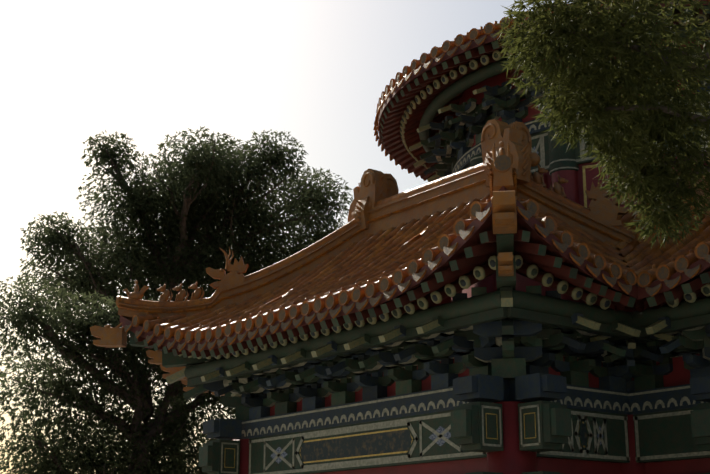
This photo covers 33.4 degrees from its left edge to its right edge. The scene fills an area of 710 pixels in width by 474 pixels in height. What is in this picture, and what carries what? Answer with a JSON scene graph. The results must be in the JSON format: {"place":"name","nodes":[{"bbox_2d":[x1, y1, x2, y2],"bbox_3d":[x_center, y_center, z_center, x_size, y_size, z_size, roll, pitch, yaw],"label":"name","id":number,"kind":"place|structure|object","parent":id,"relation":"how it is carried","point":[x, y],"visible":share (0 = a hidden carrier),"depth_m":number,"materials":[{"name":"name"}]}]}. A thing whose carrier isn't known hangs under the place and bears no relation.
{"place":"outdoors","nodes":[
{"label":"outdoors","id":0,"kind":"place"},
{"bbox_2d":[0,0,570,473],"label":"sky","id":1,"kind":"structure","parent":0,"point":[317,72],"materials":[{"name":"white"}]},
{"bbox_3d":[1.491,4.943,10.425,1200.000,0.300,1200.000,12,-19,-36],"label":"ground","id":2,"kind":"structure","parent":0,"visible":0},
{"bbox_2d":[0,269,235,473],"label":"tree","id":3,"kind":"object","parent":2,"relation":"on","point":[149,444],"visible":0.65,"depth_m":24.50,"materials":[{"name":"green plant"}]},
{"bbox_2d":[17,126,352,473],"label":"tree","id":4,"kind":"object","parent":2,"relation":"on","point":[197,192],"visible":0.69,"depth_m":30.63,"materials":[{"name":"green plant"}]},
{"bbox_2d":[494,0,709,247],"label":"tree","id":5,"kind":"object","parent":2,"relation":"on","point":[618,137],"visible":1,"depth_m":6.12,"materials":[{"name":"green plant"}]},
{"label":"platform","id":6,"kind":"structure","parent":0,"visible":0},
{"bbox_2d":[134,230,709,473],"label":"building","id":7,"kind":"structure","parent":6,"relation":"on","point":[509,380],"depth_m":13.64,"materials":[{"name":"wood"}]},
{"bbox_2d":[90,119,709,396],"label":"roof","id":8,"kind":"structure","parent":7,"relation":"on","point":[388,241],"depth_m":15.40,"materials":[{"name":"tile"}]},
{"bbox_2d":[373,0,709,311],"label":"building","id":9,"kind":"structure","parent":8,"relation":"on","point":[438,108],"depth_m":18.08,"materials":[{"name":"tile"}]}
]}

